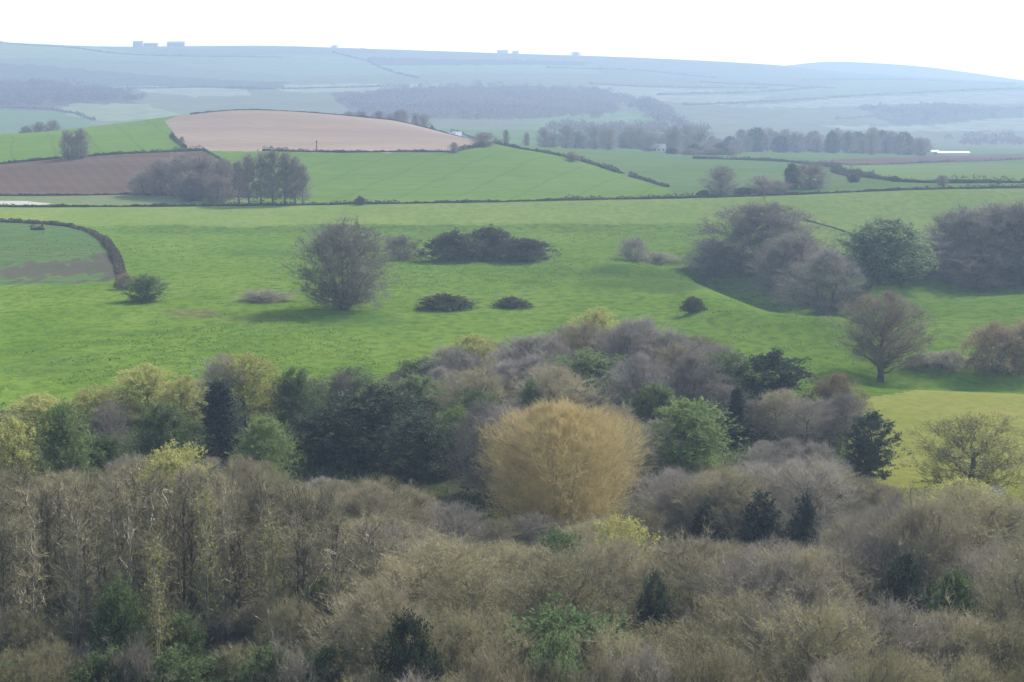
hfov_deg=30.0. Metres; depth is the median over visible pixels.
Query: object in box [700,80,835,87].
hedge
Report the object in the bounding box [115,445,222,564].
budding tree
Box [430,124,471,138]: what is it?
hedge
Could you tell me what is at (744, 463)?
bare tree
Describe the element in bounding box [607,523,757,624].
bare tree
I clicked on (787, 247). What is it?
bare tree
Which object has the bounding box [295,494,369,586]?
birch tree
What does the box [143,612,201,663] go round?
bare tree
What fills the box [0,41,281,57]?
hedge
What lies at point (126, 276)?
bush
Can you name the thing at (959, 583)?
leafy tree
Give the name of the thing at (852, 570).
bare tree
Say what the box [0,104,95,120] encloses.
hedge
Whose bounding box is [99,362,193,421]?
budding tree
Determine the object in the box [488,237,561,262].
bush
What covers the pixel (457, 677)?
bare tree
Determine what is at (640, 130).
bare tree
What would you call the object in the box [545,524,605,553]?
bare tree
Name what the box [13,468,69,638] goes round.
birch tree
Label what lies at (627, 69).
hedge
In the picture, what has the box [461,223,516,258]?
bush
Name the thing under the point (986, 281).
bare tree
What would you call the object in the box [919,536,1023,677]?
bare tree
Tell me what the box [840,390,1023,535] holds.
tawny field
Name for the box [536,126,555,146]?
bare tree
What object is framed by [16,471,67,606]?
birch tree
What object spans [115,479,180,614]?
birch tree
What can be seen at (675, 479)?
bare tree
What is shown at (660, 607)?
evergreen tree
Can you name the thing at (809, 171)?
bare tree
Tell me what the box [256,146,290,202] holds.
bare tree
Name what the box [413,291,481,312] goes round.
bush
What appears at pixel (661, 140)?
bare tree
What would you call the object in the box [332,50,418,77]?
hedge
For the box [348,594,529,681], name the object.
bare tree
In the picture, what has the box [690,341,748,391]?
bare tree
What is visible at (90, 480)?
birch tree
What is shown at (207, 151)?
hedge
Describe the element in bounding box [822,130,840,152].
bare tree
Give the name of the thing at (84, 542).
birch tree
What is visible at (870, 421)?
pine tree
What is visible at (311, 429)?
evergreen tree
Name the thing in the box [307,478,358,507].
bare tree
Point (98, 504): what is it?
birch tree
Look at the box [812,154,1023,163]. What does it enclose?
brown field
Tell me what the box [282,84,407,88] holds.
hedge
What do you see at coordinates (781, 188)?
bush
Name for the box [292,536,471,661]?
bare tree
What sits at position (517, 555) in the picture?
bare tree
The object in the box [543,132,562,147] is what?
bare tree
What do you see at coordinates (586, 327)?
bare tree
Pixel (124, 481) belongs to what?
birch tree
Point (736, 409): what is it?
conifer tree
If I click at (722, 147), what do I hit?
bare tree
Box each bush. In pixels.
[0,588,36,667]
[0,648,45,681]
[45,602,136,680]
[48,636,112,681]
[63,644,146,681]
[79,433,139,472]
[83,565,160,662]
[98,626,176,681]
[112,271,134,290]
[117,273,174,303]
[137,642,219,681]
[145,607,216,679]
[174,648,248,681]
[179,136,185,145]
[191,605,262,680]
[228,289,307,305]
[228,640,317,681]
[236,626,335,681]
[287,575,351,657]
[293,642,375,681]
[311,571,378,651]
[353,195,367,204]
[379,232,425,261]
[382,371,459,422]
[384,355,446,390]
[404,226,494,261]
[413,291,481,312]
[447,142,460,152]
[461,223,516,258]
[461,584,655,681]
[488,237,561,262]
[489,295,535,309]
[502,129,510,143]
[520,132,530,145]
[538,346,643,412]
[562,151,580,161]
[608,234,658,262]
[640,250,681,264]
[679,296,706,312]
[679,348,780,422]
[697,190,709,195]
[730,187,760,194]
[768,180,793,192]
[846,173,859,181]
[898,352,939,371]
[908,349,983,373]
[933,175,949,185]
[948,315,1023,378]
[985,317,1023,370]
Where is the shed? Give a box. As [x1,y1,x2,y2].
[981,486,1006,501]
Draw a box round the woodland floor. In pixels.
[0,389,1018,677]
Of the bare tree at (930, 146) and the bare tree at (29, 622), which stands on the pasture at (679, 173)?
the bare tree at (930, 146)
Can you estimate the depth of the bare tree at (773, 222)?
396.15 m
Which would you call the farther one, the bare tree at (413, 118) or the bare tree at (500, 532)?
the bare tree at (413, 118)
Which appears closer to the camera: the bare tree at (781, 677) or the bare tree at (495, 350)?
the bare tree at (781, 677)
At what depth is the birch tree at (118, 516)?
129.59 m
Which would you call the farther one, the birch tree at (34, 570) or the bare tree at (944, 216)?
the bare tree at (944, 216)
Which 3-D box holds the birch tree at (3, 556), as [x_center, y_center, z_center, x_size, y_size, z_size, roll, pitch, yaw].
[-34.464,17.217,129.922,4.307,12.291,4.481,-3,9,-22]
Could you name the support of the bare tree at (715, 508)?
on the woodland floor
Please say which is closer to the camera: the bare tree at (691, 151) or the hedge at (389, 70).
the bare tree at (691, 151)
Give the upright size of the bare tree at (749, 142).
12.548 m
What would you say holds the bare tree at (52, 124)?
on the pasture at (679, 173)
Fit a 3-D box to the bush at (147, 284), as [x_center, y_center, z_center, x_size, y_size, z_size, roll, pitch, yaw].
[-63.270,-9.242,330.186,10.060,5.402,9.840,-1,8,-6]
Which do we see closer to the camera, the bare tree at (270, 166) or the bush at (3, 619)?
the bush at (3, 619)
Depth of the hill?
2623.57 m
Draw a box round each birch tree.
[0,456,21,609]
[0,459,51,608]
[0,483,20,599]
[0,490,13,623]
[0,502,62,654]
[0,507,33,642]
[0,515,20,624]
[2,479,73,638]
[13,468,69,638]
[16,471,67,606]
[17,472,108,638]
[25,481,67,644]
[42,512,127,668]
[46,494,98,654]
[51,478,101,607]
[53,469,105,614]
[68,461,113,612]
[74,471,161,640]
[78,526,132,655]
[82,481,120,609]
[99,483,156,647]
[101,463,159,585]
[106,525,188,636]
[107,458,160,603]
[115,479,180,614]
[124,457,187,616]
[125,469,190,612]
[131,529,191,636]
[134,461,227,634]
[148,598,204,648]
[152,460,201,599]
[177,458,230,619]
[178,483,232,648]
[181,469,246,597]
[189,465,258,621]
[192,456,236,599]
[193,488,255,652]
[199,521,264,645]
[211,454,258,627]
[227,460,289,630]
[235,473,289,620]
[237,501,294,651]
[248,473,296,600]
[255,477,303,605]
[256,528,318,646]
[259,507,340,658]
[274,469,312,607]
[280,473,328,595]
[283,488,348,592]
[287,516,349,652]
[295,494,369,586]
[299,478,359,584]
[310,475,358,596]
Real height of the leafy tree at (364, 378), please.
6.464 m
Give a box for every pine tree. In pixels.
[733,348,831,424]
[832,410,911,482]
[839,438,883,483]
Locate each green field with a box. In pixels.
[0,115,185,161]
[201,143,674,205]
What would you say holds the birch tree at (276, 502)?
on the woodland floor
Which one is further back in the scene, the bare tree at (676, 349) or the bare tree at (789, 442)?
the bare tree at (676, 349)
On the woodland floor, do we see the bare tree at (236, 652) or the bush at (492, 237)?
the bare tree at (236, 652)
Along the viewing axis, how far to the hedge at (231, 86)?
2436.54 m
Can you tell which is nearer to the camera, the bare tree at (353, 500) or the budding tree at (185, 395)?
the bare tree at (353, 500)
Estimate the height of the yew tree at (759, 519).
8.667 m
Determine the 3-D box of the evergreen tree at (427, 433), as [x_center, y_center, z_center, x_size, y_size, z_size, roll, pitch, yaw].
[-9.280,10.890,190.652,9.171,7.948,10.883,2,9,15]
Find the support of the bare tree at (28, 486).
on the woodland floor
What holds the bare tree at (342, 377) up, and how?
on the woodland floor
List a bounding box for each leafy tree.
[27,395,104,487]
[122,401,216,464]
[222,411,307,483]
[261,366,327,428]
[301,364,390,415]
[431,404,478,471]
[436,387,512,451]
[517,375,543,415]
[523,623,595,681]
[526,518,583,582]
[624,380,687,443]
[637,394,748,477]
[826,215,939,285]
[917,562,994,674]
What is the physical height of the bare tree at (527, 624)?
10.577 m
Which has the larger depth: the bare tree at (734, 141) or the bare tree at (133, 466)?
the bare tree at (734, 141)
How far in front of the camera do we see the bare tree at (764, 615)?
111.64 m
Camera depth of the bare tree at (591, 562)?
128.47 m
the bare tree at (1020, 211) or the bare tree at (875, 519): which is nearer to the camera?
the bare tree at (875, 519)
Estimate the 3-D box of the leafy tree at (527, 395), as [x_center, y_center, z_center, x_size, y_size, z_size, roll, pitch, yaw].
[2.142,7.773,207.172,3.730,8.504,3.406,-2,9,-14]
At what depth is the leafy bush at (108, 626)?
121.37 m
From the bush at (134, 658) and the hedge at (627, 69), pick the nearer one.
the bush at (134, 658)
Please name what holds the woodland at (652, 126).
on the hill
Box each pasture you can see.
[0,129,1023,195]
[0,222,114,284]
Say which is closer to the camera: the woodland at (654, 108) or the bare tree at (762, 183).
the bare tree at (762, 183)
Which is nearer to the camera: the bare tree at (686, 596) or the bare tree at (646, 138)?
the bare tree at (686, 596)
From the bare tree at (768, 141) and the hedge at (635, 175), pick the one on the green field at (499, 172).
the hedge at (635, 175)
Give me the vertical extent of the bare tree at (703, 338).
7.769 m
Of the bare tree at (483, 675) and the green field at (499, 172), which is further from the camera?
the green field at (499, 172)
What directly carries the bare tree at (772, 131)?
on the pasture at (679, 173)
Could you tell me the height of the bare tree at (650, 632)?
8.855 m
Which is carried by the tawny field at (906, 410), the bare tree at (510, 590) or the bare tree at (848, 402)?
the bare tree at (848, 402)
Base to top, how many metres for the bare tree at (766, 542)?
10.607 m
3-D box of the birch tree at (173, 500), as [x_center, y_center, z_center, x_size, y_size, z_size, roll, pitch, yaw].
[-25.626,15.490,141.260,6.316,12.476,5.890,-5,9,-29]
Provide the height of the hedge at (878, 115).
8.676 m
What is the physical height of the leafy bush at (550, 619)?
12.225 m
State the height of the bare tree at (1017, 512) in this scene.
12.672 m
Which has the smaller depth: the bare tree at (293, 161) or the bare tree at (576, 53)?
the bare tree at (293, 161)
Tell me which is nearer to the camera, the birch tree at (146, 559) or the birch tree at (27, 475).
the birch tree at (146, 559)
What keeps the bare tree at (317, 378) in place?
on the woodland floor
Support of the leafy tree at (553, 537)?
on the woodland floor
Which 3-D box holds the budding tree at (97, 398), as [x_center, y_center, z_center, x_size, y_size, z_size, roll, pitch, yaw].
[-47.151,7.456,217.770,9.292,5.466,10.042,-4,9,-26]
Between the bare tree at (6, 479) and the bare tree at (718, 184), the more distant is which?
the bare tree at (718, 184)
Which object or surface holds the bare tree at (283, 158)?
on the green field at (499, 172)
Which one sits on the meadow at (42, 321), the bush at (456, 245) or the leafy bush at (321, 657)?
the bush at (456, 245)
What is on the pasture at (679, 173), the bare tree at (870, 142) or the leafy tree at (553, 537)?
the bare tree at (870, 142)
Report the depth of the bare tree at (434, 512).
163.00 m
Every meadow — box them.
[0,188,1023,255]
[0,223,1023,409]
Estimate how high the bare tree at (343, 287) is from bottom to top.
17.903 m
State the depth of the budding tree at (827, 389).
216.52 m
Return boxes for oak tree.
[816,288,943,381]
[880,410,1023,497]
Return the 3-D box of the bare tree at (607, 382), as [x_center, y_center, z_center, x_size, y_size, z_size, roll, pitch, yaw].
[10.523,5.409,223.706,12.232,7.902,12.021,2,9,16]
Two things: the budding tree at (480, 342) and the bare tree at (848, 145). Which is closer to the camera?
the budding tree at (480, 342)
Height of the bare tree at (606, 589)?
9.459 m
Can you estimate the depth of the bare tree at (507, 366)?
218.69 m
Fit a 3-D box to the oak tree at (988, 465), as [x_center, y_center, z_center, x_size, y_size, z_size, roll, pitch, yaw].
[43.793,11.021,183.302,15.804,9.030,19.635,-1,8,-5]
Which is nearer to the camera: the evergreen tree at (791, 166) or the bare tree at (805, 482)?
the bare tree at (805, 482)
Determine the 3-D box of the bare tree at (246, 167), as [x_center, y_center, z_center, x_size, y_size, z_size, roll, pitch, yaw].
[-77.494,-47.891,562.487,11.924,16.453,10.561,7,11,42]
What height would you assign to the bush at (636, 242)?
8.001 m
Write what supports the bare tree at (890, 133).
on the pasture at (679, 173)
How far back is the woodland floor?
194.33 m
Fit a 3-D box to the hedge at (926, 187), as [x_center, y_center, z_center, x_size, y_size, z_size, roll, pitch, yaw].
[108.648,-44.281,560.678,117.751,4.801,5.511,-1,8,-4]
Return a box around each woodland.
[0,76,146,104]
[336,79,636,120]
[545,117,711,134]
[620,94,688,126]
[858,101,1002,119]
[943,130,1023,145]
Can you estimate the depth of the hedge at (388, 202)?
558.06 m
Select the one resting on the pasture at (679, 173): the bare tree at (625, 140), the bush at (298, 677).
the bare tree at (625, 140)
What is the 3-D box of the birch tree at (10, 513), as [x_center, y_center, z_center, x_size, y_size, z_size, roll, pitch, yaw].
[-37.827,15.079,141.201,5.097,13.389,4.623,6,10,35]
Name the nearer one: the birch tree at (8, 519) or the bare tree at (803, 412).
the birch tree at (8, 519)
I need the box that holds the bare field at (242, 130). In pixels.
[166,110,475,152]
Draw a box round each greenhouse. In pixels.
[929,150,938,154]
[936,151,969,154]
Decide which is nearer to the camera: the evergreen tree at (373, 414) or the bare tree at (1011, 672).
the bare tree at (1011, 672)
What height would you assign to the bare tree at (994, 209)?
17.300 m
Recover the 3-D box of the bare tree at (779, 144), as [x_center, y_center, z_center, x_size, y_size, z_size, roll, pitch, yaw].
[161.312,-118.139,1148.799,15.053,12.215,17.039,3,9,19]
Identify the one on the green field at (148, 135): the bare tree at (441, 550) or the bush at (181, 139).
the bush at (181, 139)
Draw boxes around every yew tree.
[688,501,726,563]
[730,487,789,555]
[782,488,822,553]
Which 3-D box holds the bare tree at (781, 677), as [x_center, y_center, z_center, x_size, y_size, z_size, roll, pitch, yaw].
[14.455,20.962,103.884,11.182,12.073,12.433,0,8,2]
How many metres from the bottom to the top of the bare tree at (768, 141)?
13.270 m
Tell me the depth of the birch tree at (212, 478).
145.48 m
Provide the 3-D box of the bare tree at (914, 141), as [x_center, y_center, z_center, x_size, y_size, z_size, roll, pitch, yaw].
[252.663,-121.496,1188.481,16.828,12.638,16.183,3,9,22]
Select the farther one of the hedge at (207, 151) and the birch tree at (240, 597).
the hedge at (207, 151)
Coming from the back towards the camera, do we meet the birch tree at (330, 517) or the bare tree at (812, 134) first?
the bare tree at (812, 134)
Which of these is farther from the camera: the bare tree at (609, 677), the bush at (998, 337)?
the bush at (998, 337)
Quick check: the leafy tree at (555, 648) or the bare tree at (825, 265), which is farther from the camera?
the bare tree at (825, 265)
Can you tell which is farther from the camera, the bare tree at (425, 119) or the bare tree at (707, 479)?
the bare tree at (425, 119)
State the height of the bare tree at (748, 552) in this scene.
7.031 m
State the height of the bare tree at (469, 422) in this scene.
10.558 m
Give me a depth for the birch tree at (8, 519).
143.56 m
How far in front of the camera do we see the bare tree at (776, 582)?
119.61 m
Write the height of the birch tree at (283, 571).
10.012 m
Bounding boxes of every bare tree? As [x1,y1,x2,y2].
[0,467,56,551]
[0,601,69,680]
[0,646,81,681]
[2,445,41,468]
[3,476,64,530]
[16,632,98,681]
[19,126,30,132]
[24,466,102,532]
[27,122,47,132]
[42,119,63,131]
[46,611,94,669]
[58,129,77,158]
[64,468,126,536]
[71,128,92,158]
[82,399,136,457]
[90,451,175,536]
[96,452,146,496]
[111,390,141,414]
[121,170,155,195]
[136,157,177,196]
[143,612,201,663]
[146,452,245,592]
[152,152,202,197]
[168,168,208,200]
[175,150,222,197]
[187,351,254,421]
[192,377,211,405]
[196,174,235,202]
[200,457,224,471]
[201,157,239,199]
[202,639,265,681]
[209,453,278,566]
[217,598,289,671]
[220,453,310,544]
[223,159,250,203]
[233,150,266,202]
[239,148,276,201]
[243,590,339,663]
[254,434,297,464]
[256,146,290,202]
[257,476,333,533]
[261,382,291,404]
[268,150,298,203]
[268,213,408,310]
[282,153,311,203]
[285,562,444,679]
[286,510,459,595]
[292,164,313,201]
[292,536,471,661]
[299,376,328,406]
[299,475,348,499]
[307,473,439,554]
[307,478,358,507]
[312,484,430,578]
[313,473,420,561]
[317,372,362,410]
[322,608,462,681]
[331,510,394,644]
[334,509,452,608]
[334,671,416,681]
[337,667,388,681]
[343,110,357,115]
[345,556,526,651]
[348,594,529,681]
[348,662,446,681]
[350,562,567,669]
[351,526,512,617]
[358,111,368,116]
[360,478,456,557]
[372,110,385,117]
[375,370,420,399]
[379,379,432,420]
[389,595,560,681]
[392,109,405,120]
[401,109,409,121]
[405,497,519,567]
[407,494,458,537]
[407,529,520,587]
[408,341,492,399]
[409,113,419,123]
[410,366,471,415]
[416,113,430,126]
[421,365,520,420]
[421,665,479,681]
[435,395,517,493]
[437,537,540,606]
[439,636,557,681]
[442,399,561,503]
[444,355,490,377]
[448,567,592,645]
[449,543,676,665]
[450,359,545,414]
[451,518,496,547]
[461,517,532,559]
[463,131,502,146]
[466,334,563,398]
[466,608,586,674]
[471,538,566,599]
[476,341,512,367]
[481,405,594,490]
[487,542,678,624]
[491,348,589,417]
[491,560,641,631]
[494,357,612,417]
[498,510,571,552]
[500,328,580,394]
[504,650,582,681]
[508,405,634,499]
[524,613,694,681]
[534,508,664,571]
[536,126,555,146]
[538,322,606,370]
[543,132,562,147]
[545,315,631,391]
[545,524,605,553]
[545,532,685,624]
[554,634,707,681]
[555,124,577,147]
[563,636,640,681]
[564,129,583,147]
[569,52,583,54]
[570,354,643,410]
[573,316,673,398]
[574,132,591,148]
[575,615,686,665]
[577,394,665,493]
[580,125,603,148]
[582,504,697,573]
[583,347,686,426]
[592,127,606,147]
[595,313,684,388]
[596,125,618,149]
[602,557,756,644]
[606,617,675,653]
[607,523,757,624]
[607,544,679,600]
[608,464,704,521]
[611,615,753,676]
[613,133,632,147]
[613,340,721,403]
[615,123,639,147]
[616,466,733,548]
[618,324,719,390]
[621,126,647,148]
[623,505,690,569]
[624,615,781,681]
[626,417,691,465]
[630,479,736,556]
[633,564,802,672]
[636,130,666,150]
[638,553,835,660]
[640,634,770,681]
[648,348,747,424]
[648,534,756,609]
[650,133,670,147]
[658,464,689,481]
[660,127,682,149]
[660,478,794,560]
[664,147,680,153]
[665,126,684,148]
[665,195,845,280]
[665,461,795,555]
[668,550,885,669]
[674,239,746,275]
[677,148,702,154]
[679,123,693,147]
[679,636,808,681]
[680,468,744,532]
[681,127,715,148]
[684,332,733,358]
[685,144,706,154]
[686,461,719,485]
[686,541,781,605]
[687,537,891,651]
[688,585,921,681]
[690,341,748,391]
[695,380,767,432]
[698,163,740,194]
[698,590,860,680]
[700,147,722,154]
[700,457,822,537]
[705,135,719,147]
[706,534,850,604]
[712,143,728,154]
[720,136,736,150]
[727,618,832,681]
[728,138,743,151]
[728,440,781,481]
[729,144,744,154]
[731,435,844,498]
[733,129,746,144]
[735,461,751,471]
[737,229,834,301]
[738,135,753,151]
[743,175,779,194]
[743,387,823,440]
[743,458,827,536]
[746,126,767,151]
[747,439,770,460]
[752,535,905,668]
[753,454,893,547]
[761,126,777,150]
[763,132,772,151]
[765,393,851,446]
[767,243,874,314]
[769,135,791,152]
[771,438,865,512]
[775,128,796,151]
[779,597,962,681]
[780,451,878,523]
[784,542,870,592]
[785,130,811,152]
[785,161,834,188]
[792,586,992,681]
[799,524,970,627]
[799,653,891,681]
[802,136,813,151]
[803,397,854,431]
[804,133,826,151]
[805,130,821,150]
[809,130,823,148]
[809,635,935,681]
[812,473,911,525]
[812,491,986,610]
[812,506,888,614]
[813,391,889,444]
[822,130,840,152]
[824,480,923,538]
[827,128,842,151]
[836,463,863,489]
[837,477,1014,628]
[839,130,862,153]
[840,131,857,152]
[848,645,965,681]
[850,131,866,152]
[853,136,868,153]
[862,125,880,154]
[865,125,882,153]
[875,129,888,152]
[875,485,906,507]
[876,599,991,651]
[877,136,895,153]
[879,130,896,152]
[891,132,909,154]
[892,131,914,154]
[893,473,1023,611]
[893,587,1020,681]
[902,487,941,510]
[907,137,926,153]
[907,137,934,155]
[910,232,973,279]
[911,603,1023,681]
[912,636,1014,681]
[913,597,1019,649]
[915,492,1023,616]
[918,201,1007,269]
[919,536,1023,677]
[920,140,940,152]
[923,244,1023,292]
[933,199,1023,283]
[944,600,1023,681]
[953,493,1023,620]
[954,517,1023,664]
[964,193,1023,285]
[975,635,1023,681]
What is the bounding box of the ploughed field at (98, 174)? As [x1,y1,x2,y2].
[0,151,247,194]
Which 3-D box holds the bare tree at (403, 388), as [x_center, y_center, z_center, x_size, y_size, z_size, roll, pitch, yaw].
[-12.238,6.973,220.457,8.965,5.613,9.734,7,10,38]
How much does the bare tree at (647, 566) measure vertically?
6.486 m
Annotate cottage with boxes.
[651,144,665,151]
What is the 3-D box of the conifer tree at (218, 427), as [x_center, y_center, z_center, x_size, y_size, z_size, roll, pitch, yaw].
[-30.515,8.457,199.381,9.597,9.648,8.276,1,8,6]
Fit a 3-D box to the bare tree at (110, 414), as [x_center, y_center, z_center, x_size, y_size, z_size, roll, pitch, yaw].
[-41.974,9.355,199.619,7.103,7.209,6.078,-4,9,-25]
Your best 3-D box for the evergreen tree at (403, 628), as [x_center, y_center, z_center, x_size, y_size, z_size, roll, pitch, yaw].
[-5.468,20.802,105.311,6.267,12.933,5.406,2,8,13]
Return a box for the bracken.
[0,252,115,284]
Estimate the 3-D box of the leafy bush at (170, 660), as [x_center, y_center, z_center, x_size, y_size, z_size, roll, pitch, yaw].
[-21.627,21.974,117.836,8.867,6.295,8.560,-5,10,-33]
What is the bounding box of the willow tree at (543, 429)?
[466,391,649,539]
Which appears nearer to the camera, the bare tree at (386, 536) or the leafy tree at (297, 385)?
the bare tree at (386, 536)
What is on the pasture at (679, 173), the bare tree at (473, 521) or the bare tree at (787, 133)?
the bare tree at (787, 133)
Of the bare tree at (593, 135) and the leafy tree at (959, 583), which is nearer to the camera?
the leafy tree at (959, 583)
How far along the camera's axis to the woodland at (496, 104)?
2021.58 m
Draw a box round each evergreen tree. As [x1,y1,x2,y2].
[280,405,368,466]
[308,381,439,473]
[359,608,452,681]
[375,410,463,481]
[629,566,680,646]
[782,163,802,188]
[867,539,939,644]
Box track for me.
[0,201,52,204]
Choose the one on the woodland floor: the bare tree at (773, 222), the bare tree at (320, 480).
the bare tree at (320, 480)
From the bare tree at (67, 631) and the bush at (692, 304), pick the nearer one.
the bare tree at (67, 631)
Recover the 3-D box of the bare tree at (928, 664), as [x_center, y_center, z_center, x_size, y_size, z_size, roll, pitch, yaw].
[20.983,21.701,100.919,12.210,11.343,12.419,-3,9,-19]
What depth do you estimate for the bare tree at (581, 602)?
116.10 m
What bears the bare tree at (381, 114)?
on the pasture at (679, 173)
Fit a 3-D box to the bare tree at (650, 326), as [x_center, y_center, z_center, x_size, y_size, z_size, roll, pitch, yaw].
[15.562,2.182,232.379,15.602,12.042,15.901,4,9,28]
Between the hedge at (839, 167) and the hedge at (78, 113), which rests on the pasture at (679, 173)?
the hedge at (839, 167)
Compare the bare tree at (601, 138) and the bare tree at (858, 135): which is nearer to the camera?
the bare tree at (601, 138)
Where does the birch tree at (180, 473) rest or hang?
on the woodland floor
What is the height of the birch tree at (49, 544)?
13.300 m
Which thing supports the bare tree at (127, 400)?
on the woodland floor
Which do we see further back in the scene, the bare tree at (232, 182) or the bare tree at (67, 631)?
the bare tree at (232, 182)
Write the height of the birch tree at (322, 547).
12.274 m
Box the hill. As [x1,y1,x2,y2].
[0,43,1023,148]
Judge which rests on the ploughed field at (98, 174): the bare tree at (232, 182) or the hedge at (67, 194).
the hedge at (67, 194)
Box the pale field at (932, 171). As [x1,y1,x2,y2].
[844,163,1023,184]
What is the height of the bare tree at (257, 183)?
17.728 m
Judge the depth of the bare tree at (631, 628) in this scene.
118.78 m
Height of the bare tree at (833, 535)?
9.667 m
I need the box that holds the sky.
[0,0,1023,79]
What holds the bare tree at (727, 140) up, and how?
on the pasture at (679, 173)
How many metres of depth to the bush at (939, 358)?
264.31 m
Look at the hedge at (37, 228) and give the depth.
474.57 m
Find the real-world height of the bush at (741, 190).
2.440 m
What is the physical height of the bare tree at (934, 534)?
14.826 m
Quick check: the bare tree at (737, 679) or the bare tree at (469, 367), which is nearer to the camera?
the bare tree at (737, 679)
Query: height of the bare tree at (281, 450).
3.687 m
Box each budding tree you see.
[0,391,86,431]
[0,416,49,487]
[66,383,137,426]
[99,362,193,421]
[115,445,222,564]
[135,537,180,664]
[143,438,215,482]
[146,374,216,438]
[181,481,235,650]
[195,350,308,424]
[252,508,299,648]
[434,332,510,378]
[562,305,627,359]
[584,511,664,581]
[800,370,873,429]
[915,474,1017,524]
[934,483,1020,540]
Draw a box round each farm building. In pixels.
[133,41,143,46]
[143,43,158,45]
[167,41,184,45]
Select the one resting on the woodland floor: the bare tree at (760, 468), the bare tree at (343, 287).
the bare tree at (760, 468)
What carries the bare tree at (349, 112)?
on the pasture at (679, 173)
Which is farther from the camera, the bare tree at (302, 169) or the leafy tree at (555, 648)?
the bare tree at (302, 169)
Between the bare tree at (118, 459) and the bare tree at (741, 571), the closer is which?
the bare tree at (741, 571)
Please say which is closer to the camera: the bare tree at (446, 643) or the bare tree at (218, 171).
the bare tree at (446, 643)
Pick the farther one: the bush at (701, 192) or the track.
the track
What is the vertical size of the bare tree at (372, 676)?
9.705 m
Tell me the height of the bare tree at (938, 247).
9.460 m
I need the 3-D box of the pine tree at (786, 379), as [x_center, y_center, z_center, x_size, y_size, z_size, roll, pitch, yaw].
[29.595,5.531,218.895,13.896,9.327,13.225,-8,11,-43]
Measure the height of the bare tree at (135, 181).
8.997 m
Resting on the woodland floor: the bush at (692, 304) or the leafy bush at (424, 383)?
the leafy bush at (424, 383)
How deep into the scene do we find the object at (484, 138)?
752.17 m
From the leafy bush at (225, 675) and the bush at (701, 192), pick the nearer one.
the leafy bush at (225, 675)
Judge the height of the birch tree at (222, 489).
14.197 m
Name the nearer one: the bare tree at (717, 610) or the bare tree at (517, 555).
the bare tree at (717, 610)
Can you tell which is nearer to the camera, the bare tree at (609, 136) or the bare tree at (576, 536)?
the bare tree at (576, 536)
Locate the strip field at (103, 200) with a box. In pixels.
[0,195,250,205]
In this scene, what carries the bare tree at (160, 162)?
on the strip field at (103, 200)
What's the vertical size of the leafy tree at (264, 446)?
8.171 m
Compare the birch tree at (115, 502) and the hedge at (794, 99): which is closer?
the birch tree at (115, 502)
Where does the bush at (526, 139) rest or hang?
on the pasture at (679, 173)
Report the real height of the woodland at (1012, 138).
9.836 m
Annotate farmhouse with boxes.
[497,50,507,52]
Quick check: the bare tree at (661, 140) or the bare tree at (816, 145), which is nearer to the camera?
the bare tree at (661, 140)
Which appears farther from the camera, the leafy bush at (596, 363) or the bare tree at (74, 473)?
the leafy bush at (596, 363)
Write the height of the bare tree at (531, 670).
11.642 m
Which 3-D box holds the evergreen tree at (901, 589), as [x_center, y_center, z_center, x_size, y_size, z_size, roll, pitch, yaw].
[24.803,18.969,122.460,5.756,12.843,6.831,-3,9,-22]
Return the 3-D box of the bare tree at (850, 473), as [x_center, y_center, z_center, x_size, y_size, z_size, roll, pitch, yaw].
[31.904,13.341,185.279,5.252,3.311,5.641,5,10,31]
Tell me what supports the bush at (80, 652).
on the woodland floor
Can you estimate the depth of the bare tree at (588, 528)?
148.50 m
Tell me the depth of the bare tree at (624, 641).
107.64 m
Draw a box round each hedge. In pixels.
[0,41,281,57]
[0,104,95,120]
[0,145,202,163]
[0,192,252,197]
[0,193,682,206]
[0,218,126,287]
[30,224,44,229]
[130,84,272,88]
[169,131,186,147]
[190,109,464,137]
[202,147,242,174]
[262,141,492,152]
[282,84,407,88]
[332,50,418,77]
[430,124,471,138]
[495,139,624,173]
[546,66,716,77]
[589,82,767,88]
[627,171,669,186]
[656,85,818,94]
[682,87,1023,104]
[682,182,1023,197]
[692,153,1023,183]
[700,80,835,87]
[802,218,858,235]
[819,157,1023,164]
[829,165,857,176]
[835,106,1023,118]
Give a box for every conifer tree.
[190,377,255,464]
[723,386,756,445]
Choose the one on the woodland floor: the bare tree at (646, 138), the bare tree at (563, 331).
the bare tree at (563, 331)
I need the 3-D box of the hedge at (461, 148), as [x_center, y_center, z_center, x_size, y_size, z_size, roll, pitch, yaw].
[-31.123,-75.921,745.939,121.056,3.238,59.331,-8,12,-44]
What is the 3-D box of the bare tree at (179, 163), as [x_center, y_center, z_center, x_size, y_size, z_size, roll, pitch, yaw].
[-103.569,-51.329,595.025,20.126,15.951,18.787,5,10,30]
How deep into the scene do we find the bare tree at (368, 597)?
115.75 m
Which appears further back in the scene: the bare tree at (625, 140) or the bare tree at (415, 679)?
the bare tree at (625, 140)
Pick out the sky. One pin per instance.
(986, 37)
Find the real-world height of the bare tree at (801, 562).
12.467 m
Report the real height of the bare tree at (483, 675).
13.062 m
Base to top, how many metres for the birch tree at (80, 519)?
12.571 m
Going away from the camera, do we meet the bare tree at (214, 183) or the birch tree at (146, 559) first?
the birch tree at (146, 559)

